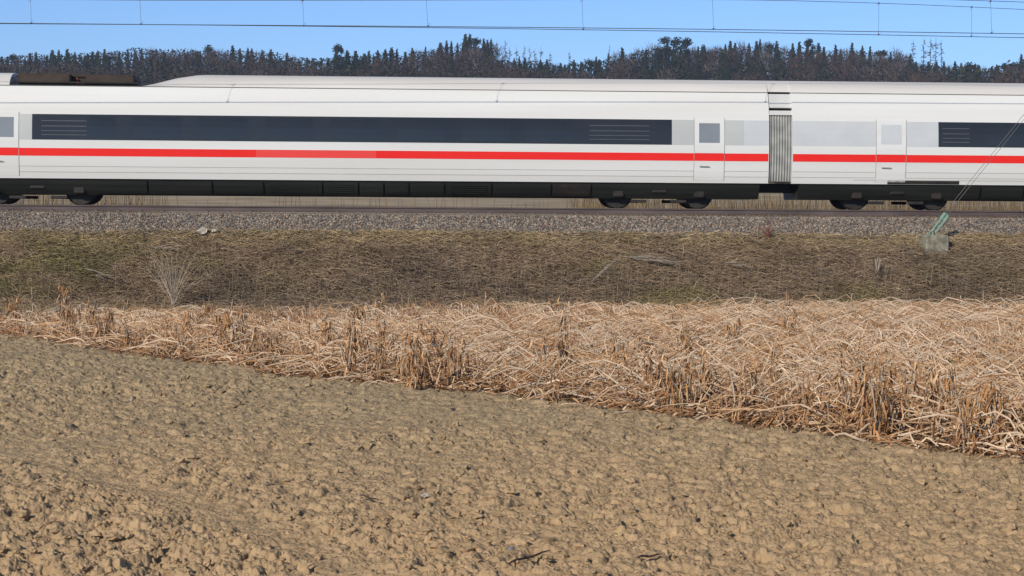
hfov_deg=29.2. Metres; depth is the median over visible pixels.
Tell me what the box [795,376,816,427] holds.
withered plant
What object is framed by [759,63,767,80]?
spruce tree
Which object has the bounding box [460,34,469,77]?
spruce tree
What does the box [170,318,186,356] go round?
withered plant
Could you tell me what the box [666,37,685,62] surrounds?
pine tree
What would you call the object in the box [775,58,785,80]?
spruce tree
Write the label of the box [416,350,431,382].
withered plant
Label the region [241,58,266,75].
bare tree
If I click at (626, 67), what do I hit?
bare tree
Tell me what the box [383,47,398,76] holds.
spruce tree
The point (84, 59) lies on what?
spruce tree
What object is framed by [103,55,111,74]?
spruce tree
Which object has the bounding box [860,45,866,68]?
spruce tree
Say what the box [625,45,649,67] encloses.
bare tree
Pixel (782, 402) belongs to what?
withered plant
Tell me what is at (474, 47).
spruce tree
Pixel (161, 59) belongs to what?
bare tree
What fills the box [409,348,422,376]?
withered plant
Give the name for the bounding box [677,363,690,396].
withered plant
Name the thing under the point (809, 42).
pine tree
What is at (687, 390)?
withered plant
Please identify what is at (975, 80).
bush
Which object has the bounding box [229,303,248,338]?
withered plant
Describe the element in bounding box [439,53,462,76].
bare tree
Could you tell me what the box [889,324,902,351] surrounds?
withered plant
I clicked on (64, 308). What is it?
withered plant
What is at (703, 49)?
spruce tree
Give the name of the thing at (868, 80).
bare tree
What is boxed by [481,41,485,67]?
spruce tree
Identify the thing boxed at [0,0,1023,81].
sky
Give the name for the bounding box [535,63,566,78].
bush
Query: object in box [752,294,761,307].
withered plant
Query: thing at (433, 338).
withered plant
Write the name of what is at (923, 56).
larch tree
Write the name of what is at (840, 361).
withered plant
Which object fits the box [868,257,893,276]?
dead stump
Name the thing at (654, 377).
withered plant
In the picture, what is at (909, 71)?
bare tree
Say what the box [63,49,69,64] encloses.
spruce tree
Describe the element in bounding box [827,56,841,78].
bare tree
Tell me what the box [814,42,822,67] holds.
spruce tree
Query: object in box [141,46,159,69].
bare tree
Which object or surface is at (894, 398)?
withered plant
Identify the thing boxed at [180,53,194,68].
bare tree
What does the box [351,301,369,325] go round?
withered plant
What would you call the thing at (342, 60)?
spruce tree
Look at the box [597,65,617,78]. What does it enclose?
bush
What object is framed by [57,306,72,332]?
withered plant
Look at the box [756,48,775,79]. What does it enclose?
bare tree
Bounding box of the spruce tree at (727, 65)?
[721,56,732,79]
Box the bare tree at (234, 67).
[226,58,245,74]
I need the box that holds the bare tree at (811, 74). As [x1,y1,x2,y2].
[795,66,821,80]
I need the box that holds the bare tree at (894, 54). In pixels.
[887,46,906,77]
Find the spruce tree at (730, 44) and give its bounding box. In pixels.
[727,41,732,69]
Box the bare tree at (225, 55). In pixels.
[205,48,228,66]
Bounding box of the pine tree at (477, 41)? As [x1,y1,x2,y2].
[468,37,482,56]
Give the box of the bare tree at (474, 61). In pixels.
[464,44,488,77]
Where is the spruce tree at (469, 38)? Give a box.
[467,33,473,50]
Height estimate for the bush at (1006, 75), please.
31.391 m
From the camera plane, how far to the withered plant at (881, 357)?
16.26 m
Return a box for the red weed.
[749,220,778,238]
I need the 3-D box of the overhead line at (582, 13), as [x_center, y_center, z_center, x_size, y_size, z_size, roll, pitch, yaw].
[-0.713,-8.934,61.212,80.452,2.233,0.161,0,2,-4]
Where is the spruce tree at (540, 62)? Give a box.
[536,61,546,77]
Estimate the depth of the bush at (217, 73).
587.99 m
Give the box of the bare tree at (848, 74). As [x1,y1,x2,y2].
[839,69,854,81]
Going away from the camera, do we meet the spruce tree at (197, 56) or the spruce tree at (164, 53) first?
the spruce tree at (197, 56)
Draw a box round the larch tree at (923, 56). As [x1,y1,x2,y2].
[920,40,926,71]
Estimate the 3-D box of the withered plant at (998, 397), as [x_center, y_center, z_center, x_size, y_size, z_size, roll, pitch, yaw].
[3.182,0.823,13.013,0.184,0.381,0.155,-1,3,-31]
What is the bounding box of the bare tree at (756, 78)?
[747,70,768,80]
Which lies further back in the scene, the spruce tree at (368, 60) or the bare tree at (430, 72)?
the spruce tree at (368, 60)
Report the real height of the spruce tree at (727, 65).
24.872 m
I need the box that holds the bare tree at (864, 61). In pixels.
[851,54,872,76]
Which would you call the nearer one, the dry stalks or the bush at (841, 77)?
the dry stalks
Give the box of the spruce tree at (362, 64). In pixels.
[358,59,364,76]
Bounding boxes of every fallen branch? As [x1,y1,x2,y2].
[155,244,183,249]
[592,255,619,280]
[624,255,681,264]
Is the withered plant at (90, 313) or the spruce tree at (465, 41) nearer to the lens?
the withered plant at (90, 313)
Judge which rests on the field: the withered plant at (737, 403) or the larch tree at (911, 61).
the withered plant at (737, 403)
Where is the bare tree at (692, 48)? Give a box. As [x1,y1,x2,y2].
[686,43,696,61]
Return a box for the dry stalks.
[0,294,1023,466]
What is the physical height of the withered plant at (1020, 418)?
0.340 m
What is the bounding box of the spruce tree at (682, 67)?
[672,48,685,74]
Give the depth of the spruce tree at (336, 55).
740.41 m
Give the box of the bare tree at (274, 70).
[269,64,280,74]
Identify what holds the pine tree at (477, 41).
on the hill
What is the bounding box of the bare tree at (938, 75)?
[929,65,950,81]
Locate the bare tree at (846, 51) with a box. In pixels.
[838,47,857,65]
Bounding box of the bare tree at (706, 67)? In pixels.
[700,60,722,79]
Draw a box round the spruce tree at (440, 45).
[437,42,444,76]
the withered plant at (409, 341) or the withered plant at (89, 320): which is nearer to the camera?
the withered plant at (409, 341)
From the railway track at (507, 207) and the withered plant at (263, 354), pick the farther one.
the railway track at (507, 207)
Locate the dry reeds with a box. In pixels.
[0,193,1023,217]
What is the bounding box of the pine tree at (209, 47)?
[202,44,217,61]
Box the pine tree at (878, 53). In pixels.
[873,50,884,63]
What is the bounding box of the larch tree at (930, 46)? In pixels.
[927,40,933,66]
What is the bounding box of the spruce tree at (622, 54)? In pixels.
[617,47,625,72]
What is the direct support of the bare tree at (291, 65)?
on the hill
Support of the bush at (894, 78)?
on the hill
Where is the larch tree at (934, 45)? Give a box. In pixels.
[932,43,938,67]
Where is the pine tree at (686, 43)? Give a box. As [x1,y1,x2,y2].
[681,37,692,61]
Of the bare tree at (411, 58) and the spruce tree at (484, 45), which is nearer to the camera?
the spruce tree at (484, 45)
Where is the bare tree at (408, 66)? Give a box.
[400,61,419,76]
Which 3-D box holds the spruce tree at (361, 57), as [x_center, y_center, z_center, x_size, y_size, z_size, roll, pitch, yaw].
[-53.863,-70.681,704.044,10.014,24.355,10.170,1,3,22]
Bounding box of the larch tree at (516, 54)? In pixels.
[513,46,518,74]
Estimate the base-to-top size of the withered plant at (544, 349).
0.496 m
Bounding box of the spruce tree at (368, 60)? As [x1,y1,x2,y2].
[365,51,371,76]
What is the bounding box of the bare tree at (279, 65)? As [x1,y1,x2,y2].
[271,56,284,75]
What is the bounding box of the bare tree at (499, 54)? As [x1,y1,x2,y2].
[483,42,507,64]
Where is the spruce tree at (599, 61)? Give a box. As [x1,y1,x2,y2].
[593,59,603,78]
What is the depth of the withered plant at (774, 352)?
16.28 m
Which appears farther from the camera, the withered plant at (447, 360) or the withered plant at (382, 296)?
the withered plant at (382, 296)
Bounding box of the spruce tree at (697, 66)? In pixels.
[694,65,702,79]
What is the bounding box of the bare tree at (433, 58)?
[425,50,439,71]
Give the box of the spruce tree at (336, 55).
[332,51,339,73]
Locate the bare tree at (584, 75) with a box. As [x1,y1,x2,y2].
[579,69,595,78]
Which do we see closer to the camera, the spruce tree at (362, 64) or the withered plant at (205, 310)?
the withered plant at (205, 310)
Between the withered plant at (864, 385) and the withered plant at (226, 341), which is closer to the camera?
the withered plant at (864, 385)
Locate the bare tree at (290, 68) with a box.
[285,62,304,74]
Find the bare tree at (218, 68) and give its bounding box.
[209,61,227,74]
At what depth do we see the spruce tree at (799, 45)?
759.92 m
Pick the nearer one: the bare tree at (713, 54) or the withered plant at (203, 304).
the withered plant at (203, 304)
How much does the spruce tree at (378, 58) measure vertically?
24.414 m
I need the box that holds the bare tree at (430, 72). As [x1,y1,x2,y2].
[423,62,436,76]
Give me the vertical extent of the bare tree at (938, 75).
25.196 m
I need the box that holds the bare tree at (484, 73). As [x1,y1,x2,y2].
[483,64,498,77]
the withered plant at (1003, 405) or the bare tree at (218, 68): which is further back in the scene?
the bare tree at (218, 68)
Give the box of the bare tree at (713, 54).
[706,44,726,79]
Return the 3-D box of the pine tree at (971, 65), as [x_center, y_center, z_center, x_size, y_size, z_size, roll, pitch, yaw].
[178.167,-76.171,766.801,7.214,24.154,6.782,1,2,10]
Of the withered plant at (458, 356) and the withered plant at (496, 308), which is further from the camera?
the withered plant at (496, 308)
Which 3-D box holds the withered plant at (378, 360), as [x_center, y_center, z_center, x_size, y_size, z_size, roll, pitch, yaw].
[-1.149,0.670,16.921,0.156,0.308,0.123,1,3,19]
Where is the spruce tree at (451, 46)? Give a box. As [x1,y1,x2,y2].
[448,41,452,57]
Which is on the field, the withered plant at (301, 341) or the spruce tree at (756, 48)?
the withered plant at (301, 341)
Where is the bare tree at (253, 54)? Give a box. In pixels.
[248,50,266,70]
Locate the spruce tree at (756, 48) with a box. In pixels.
[753,41,760,69]
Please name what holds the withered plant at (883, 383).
on the field
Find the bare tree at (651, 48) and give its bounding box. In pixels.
[640,44,665,70]
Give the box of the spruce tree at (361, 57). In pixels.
[355,56,365,76]
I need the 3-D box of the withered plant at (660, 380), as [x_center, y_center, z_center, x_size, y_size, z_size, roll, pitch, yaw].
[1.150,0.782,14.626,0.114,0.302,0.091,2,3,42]
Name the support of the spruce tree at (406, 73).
on the hill
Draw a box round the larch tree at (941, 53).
[939,43,944,66]
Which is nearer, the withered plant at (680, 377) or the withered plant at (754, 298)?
the withered plant at (680, 377)
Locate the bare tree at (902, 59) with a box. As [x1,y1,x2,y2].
[896,53,908,72]
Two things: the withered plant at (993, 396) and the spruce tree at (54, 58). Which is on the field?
the withered plant at (993, 396)
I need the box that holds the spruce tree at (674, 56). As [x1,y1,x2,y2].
[670,50,677,74]
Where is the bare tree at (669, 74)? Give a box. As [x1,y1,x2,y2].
[655,64,678,79]
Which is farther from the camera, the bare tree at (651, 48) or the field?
the bare tree at (651, 48)
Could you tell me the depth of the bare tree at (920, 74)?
671.64 m
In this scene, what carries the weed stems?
on the embankment
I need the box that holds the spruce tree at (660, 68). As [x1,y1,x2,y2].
[658,62,664,79]
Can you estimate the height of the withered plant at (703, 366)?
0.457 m
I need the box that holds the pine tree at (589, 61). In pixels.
[583,58,595,73]
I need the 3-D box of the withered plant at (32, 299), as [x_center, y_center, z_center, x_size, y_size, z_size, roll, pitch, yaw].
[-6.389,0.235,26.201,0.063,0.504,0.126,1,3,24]
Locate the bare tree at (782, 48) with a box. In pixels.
[779,44,791,63]
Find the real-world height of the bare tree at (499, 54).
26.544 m
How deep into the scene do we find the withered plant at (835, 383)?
14.61 m
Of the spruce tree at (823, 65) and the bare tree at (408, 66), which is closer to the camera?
the spruce tree at (823, 65)
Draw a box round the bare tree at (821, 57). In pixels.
[810,50,829,77]
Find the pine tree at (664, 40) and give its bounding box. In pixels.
[657,36,670,69]
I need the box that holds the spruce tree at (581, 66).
[577,62,585,78]
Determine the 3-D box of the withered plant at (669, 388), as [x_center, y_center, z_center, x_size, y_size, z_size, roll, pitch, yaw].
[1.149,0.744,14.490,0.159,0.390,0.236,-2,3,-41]
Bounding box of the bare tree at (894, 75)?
[883,63,901,81]
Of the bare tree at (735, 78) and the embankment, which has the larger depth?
the bare tree at (735, 78)
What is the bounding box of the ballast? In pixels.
[0,211,1023,236]
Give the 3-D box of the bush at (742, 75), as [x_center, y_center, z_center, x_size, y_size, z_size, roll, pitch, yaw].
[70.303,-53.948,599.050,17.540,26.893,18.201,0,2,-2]
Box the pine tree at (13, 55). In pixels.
[9,53,16,64]
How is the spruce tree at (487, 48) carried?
on the hill
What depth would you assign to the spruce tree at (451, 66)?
660.44 m
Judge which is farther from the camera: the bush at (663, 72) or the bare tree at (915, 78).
the bare tree at (915, 78)
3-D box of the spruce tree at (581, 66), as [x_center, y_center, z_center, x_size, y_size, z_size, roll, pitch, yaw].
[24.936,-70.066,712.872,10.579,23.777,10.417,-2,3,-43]
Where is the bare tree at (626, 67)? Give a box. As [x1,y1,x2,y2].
[607,64,635,78]
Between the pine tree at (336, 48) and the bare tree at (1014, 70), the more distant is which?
the pine tree at (336, 48)
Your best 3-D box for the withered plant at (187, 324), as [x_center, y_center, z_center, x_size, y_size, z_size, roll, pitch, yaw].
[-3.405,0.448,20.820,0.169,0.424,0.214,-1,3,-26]
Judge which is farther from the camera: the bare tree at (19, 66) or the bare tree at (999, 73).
the bare tree at (19, 66)
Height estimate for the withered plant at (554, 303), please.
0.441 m
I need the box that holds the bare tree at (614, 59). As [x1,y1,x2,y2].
[607,50,622,70]
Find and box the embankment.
[0,231,1023,308]
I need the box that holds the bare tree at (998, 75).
[990,71,1006,82]
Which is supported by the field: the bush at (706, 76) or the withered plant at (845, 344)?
the withered plant at (845, 344)
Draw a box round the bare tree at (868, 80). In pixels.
[861,65,880,81]
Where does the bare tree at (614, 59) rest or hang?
on the hill
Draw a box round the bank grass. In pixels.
[0,223,1023,318]
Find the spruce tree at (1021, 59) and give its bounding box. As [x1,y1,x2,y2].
[1018,54,1022,72]
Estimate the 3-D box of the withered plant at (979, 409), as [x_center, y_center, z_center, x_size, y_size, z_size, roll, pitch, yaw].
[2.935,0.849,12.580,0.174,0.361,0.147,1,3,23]
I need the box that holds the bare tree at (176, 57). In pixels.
[166,50,183,70]
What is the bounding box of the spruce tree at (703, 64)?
[699,56,708,76]
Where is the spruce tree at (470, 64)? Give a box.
[467,60,473,75]
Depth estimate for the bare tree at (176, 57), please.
747.84 m
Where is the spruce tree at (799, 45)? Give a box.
[793,41,803,80]
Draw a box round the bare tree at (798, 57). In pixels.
[789,49,811,74]
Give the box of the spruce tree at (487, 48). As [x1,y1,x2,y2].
[483,40,491,73]
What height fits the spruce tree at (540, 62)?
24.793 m
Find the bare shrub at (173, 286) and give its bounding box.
[143,246,245,305]
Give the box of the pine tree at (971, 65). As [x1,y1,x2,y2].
[963,61,976,77]
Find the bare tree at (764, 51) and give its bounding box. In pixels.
[761,42,776,73]
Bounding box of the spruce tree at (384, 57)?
[382,49,388,64]
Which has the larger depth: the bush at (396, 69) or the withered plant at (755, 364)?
the bush at (396, 69)
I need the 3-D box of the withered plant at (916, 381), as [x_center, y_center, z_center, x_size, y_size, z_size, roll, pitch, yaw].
[2.723,0.737,13.537,0.190,0.504,0.151,-1,3,-23]
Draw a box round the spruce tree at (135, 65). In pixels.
[132,55,140,73]
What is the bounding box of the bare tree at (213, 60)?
[202,49,220,74]
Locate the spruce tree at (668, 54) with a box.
[664,43,672,66]
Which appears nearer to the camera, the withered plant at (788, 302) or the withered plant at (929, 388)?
the withered plant at (929, 388)
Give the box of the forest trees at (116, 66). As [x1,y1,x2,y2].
[0,44,1023,85]
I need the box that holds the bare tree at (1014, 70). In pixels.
[1005,64,1023,82]
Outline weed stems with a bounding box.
[0,227,1023,303]
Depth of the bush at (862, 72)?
599.59 m
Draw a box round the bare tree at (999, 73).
[988,66,1015,81]
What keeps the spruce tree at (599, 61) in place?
on the hill
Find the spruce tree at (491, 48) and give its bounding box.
[489,38,494,68]
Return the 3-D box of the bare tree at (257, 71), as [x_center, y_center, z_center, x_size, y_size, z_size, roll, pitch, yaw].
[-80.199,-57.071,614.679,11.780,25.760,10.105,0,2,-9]
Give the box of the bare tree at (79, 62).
[67,54,92,72]
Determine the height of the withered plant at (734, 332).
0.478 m
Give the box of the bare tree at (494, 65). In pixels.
[483,57,505,77]
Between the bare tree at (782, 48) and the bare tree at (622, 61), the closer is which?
the bare tree at (622, 61)
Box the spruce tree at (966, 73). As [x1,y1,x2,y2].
[961,66,969,82]
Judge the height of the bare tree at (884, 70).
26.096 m
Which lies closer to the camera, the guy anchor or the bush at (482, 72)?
the guy anchor
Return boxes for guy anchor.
[919,117,1022,255]
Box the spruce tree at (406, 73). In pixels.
[404,68,408,76]
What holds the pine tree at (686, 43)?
on the hill
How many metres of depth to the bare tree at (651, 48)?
764.23 m
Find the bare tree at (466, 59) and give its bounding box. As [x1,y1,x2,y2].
[453,51,468,76]
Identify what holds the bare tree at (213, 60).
on the hill
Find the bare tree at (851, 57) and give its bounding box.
[840,50,862,78]
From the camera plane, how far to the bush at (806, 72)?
596.06 m
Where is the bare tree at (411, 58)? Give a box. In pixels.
[406,49,428,75]
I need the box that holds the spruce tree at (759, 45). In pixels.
[758,38,762,69]
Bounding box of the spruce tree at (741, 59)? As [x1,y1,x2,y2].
[735,53,744,77]
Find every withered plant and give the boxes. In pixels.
[6,296,21,315]
[7,298,22,329]
[29,287,34,315]
[56,281,72,307]
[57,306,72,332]
[60,300,72,316]
[62,304,81,337]
[86,296,96,323]
[87,316,96,338]
[93,319,105,345]
[103,307,117,342]
[119,299,129,314]
[121,323,131,350]
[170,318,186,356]
[182,311,193,345]
[190,307,200,323]
[201,307,208,319]
[202,301,212,317]
[213,310,230,353]
[219,322,237,360]
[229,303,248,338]
[229,314,240,336]
[236,325,246,342]
[242,342,253,365]
[251,328,263,363]
[252,309,258,324]
[254,327,266,358]
[261,342,273,366]
[262,328,281,363]
[297,337,305,352]
[320,314,334,355]
[329,331,340,350]
[338,318,356,360]
[340,342,355,369]
[343,323,357,379]
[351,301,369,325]
[352,328,364,354]
[355,332,371,362]
[373,339,387,375]
[373,348,387,381]
[374,293,384,311]
[376,314,386,346]
[387,330,397,349]
[392,349,408,381]
[401,347,429,389]
[402,325,424,374]
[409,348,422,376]
[411,343,430,383]
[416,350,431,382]
[426,329,436,358]
[431,342,443,373]
[440,348,462,380]
[443,329,458,388]
[452,336,465,388]
[488,304,499,316]
[528,332,549,386]
[546,296,562,313]
[550,330,568,376]
[552,352,573,388]
[560,302,574,338]
[563,352,577,385]
[568,320,579,345]
[599,363,613,394]
[611,334,628,388]
[634,332,654,365]
[639,350,670,399]
[656,363,680,414]
[658,375,672,403]
[668,311,681,330]
[668,360,689,406]
[674,363,702,414]
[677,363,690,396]
[678,318,690,352]
[681,332,694,370]
[689,348,708,393]
[694,368,713,400]
[696,368,716,411]
[724,318,743,352]
[727,368,750,422]
[739,354,760,395]
[742,372,760,414]
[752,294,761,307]
[767,337,784,368]
[768,389,790,426]
[771,368,781,399]
[777,309,797,337]
[784,293,791,309]
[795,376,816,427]
[817,369,839,407]
[834,370,859,429]
[838,353,855,379]
[841,329,848,354]
[846,362,872,429]
[855,403,865,436]
[861,380,889,442]
[862,379,895,436]
[868,350,882,373]
[872,359,889,434]
[880,362,899,394]
[885,390,899,430]
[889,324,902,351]
[899,359,921,428]
[921,368,950,428]
[925,381,937,423]
[932,364,958,434]
[949,394,975,440]
[954,399,980,455]
[957,395,983,440]
[961,387,985,440]
[976,382,1010,450]
[976,392,992,421]
[983,385,1003,416]
[987,396,1008,432]
[990,417,1007,455]
[1004,396,1023,440]
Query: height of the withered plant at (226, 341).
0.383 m
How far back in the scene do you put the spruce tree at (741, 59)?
716.52 m
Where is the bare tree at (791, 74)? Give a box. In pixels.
[786,61,812,80]
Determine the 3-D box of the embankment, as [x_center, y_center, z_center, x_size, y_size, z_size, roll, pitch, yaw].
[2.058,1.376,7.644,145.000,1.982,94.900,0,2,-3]
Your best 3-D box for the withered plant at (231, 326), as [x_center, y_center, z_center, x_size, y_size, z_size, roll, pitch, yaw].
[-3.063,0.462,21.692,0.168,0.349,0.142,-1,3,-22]
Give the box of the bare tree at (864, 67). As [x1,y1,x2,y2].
[852,63,872,81]
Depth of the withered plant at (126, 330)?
20.54 m
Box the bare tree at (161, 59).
[140,48,172,70]
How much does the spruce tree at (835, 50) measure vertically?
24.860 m
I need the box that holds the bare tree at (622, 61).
[614,56,637,77]
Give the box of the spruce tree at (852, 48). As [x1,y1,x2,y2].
[849,43,854,71]
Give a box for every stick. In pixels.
[360,494,378,499]
[507,550,549,563]
[637,553,660,557]
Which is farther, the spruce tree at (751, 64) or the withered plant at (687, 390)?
the spruce tree at (751, 64)
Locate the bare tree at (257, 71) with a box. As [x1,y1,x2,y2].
[247,64,270,75]
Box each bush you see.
[58,58,78,73]
[86,66,100,74]
[121,62,145,85]
[137,60,168,85]
[164,55,196,80]
[211,68,229,74]
[308,61,336,75]
[335,64,362,76]
[370,58,403,76]
[471,62,499,77]
[514,63,534,77]
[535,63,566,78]
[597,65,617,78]
[626,61,649,78]
[650,62,687,79]
[702,68,716,79]
[738,67,755,80]
[767,62,800,80]
[792,60,814,80]
[829,63,853,81]
[854,63,873,81]
[881,66,907,81]
[927,64,946,81]
[938,62,978,82]
[969,62,993,82]
[992,60,1023,82]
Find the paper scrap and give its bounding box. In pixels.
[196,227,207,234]
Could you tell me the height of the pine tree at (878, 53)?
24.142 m
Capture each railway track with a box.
[0,204,1023,218]
[35,204,978,210]
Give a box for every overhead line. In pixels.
[0,0,1021,33]
[28,0,1023,37]
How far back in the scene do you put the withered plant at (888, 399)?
13.18 m
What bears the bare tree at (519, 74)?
on the hill
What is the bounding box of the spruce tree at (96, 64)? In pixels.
[92,55,99,73]
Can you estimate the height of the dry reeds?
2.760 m
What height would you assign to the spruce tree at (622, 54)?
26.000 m
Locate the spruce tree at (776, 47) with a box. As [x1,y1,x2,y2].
[773,41,780,65]
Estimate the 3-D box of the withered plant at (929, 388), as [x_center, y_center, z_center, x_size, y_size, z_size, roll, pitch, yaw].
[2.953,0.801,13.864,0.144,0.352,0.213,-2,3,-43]
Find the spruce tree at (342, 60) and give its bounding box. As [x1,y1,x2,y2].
[338,56,346,75]
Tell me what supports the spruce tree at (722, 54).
on the hill
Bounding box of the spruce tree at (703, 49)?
[692,44,708,72]
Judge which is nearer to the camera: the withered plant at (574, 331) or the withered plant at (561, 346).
the withered plant at (561, 346)
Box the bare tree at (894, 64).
[884,58,904,80]
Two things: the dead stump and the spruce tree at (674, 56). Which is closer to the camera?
the dead stump
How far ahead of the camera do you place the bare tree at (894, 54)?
779.82 m
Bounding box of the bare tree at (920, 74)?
[911,66,930,81]
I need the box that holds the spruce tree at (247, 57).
[244,48,250,65]
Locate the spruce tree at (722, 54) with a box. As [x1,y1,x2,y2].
[717,48,725,78]
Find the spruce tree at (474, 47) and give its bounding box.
[472,40,480,74]
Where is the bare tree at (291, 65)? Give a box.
[278,58,302,73]
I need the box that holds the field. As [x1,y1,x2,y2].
[0,328,1023,575]
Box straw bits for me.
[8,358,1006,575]
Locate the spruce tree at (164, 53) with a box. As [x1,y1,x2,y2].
[161,52,167,79]
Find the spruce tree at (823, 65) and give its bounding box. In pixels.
[818,56,829,80]
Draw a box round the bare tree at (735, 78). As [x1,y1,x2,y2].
[730,70,742,79]
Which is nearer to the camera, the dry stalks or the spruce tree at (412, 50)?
the dry stalks
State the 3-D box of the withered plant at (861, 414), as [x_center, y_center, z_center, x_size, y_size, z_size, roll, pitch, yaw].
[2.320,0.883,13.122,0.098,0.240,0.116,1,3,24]
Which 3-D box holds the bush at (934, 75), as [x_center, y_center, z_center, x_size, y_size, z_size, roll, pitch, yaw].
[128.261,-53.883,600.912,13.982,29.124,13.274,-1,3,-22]
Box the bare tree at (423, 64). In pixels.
[418,54,428,76]
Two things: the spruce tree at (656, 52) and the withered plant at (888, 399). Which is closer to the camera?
the withered plant at (888, 399)
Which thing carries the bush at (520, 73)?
on the hill
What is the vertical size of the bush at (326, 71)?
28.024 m
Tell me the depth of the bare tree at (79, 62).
735.36 m
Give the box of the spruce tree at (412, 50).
[410,47,417,75]
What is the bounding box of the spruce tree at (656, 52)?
[651,47,661,79]
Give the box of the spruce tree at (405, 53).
[400,52,409,70]
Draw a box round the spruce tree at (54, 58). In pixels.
[52,56,57,67]
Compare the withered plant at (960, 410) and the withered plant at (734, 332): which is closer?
the withered plant at (960, 410)
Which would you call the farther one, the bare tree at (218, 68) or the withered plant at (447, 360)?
the bare tree at (218, 68)
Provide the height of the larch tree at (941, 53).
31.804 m
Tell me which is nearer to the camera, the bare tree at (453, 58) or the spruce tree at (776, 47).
the bare tree at (453, 58)
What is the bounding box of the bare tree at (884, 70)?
[871,60,895,80]
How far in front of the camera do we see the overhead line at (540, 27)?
57.11 m
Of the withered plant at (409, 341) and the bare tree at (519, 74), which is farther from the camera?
the bare tree at (519, 74)
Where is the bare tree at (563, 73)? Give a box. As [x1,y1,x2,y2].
[557,68,571,78]
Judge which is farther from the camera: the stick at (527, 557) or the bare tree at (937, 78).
the bare tree at (937, 78)
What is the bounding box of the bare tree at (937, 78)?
[921,72,943,81]
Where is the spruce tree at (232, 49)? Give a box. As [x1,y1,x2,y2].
[229,45,237,67]
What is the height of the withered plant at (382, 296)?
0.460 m
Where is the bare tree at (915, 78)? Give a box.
[904,73,927,81]
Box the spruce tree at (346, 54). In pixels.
[344,50,351,69]
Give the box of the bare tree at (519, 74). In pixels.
[509,68,531,77]
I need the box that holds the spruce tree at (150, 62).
[147,59,153,82]
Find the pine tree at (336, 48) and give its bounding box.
[331,43,342,61]
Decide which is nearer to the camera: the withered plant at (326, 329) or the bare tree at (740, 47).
the withered plant at (326, 329)
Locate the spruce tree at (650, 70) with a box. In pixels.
[647,69,652,78]
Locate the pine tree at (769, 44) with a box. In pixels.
[763,41,775,68]
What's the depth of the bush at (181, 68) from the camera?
588.89 m
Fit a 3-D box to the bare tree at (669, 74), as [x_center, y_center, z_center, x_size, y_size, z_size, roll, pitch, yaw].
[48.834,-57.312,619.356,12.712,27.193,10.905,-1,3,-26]
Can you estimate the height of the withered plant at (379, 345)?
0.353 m
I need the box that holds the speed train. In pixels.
[0,73,1023,209]
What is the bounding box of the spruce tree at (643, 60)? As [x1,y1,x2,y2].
[637,57,648,78]
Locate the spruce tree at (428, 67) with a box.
[425,60,431,76]
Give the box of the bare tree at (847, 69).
[834,61,857,80]
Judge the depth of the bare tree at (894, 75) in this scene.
635.40 m
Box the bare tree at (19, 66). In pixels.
[10,57,31,72]
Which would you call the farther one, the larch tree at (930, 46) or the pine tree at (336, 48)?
the larch tree at (930, 46)
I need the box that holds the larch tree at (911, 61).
[910,43,916,72]
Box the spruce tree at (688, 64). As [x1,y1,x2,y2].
[683,55,693,78]
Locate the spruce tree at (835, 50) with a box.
[833,44,839,71]
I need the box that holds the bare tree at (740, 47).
[729,40,755,72]
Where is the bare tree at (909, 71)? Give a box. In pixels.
[895,60,915,81]
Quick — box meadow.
[1,193,1023,216]
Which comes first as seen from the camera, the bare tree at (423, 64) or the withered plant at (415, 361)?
the withered plant at (415, 361)
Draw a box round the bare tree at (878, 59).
[868,52,895,81]
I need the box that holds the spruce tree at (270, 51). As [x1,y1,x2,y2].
[267,49,273,71]
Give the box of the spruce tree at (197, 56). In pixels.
[192,52,200,73]
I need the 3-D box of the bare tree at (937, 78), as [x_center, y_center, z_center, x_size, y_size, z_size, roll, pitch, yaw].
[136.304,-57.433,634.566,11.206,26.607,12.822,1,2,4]
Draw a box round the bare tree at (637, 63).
[629,55,646,74]
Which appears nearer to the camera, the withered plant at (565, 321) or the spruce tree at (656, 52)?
the withered plant at (565, 321)
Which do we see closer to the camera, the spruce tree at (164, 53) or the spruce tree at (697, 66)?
the spruce tree at (697, 66)
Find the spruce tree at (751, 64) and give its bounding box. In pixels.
[748,55,756,78]
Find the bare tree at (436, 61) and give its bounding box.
[424,51,444,75]
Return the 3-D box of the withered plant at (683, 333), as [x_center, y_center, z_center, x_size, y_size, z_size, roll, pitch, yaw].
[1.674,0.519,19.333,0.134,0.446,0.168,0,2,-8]
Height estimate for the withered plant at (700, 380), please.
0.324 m
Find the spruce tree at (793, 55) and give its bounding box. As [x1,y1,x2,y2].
[788,43,795,77]
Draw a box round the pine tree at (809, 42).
[803,38,816,59]
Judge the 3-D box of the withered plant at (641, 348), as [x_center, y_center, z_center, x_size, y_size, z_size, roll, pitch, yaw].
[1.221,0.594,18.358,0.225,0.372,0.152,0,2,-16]
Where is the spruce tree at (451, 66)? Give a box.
[444,58,455,76]
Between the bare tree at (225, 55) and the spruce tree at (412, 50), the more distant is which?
the spruce tree at (412, 50)
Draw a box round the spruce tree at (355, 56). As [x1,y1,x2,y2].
[351,51,358,70]
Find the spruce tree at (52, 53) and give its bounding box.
[48,50,60,70]
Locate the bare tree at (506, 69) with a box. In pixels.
[500,62,513,76]
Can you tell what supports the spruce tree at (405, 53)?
on the hill
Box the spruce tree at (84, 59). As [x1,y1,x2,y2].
[81,56,89,71]
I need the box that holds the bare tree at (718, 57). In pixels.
[707,47,732,74]
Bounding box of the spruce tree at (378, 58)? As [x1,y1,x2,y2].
[373,50,382,71]
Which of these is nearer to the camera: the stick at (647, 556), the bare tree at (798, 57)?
the stick at (647, 556)

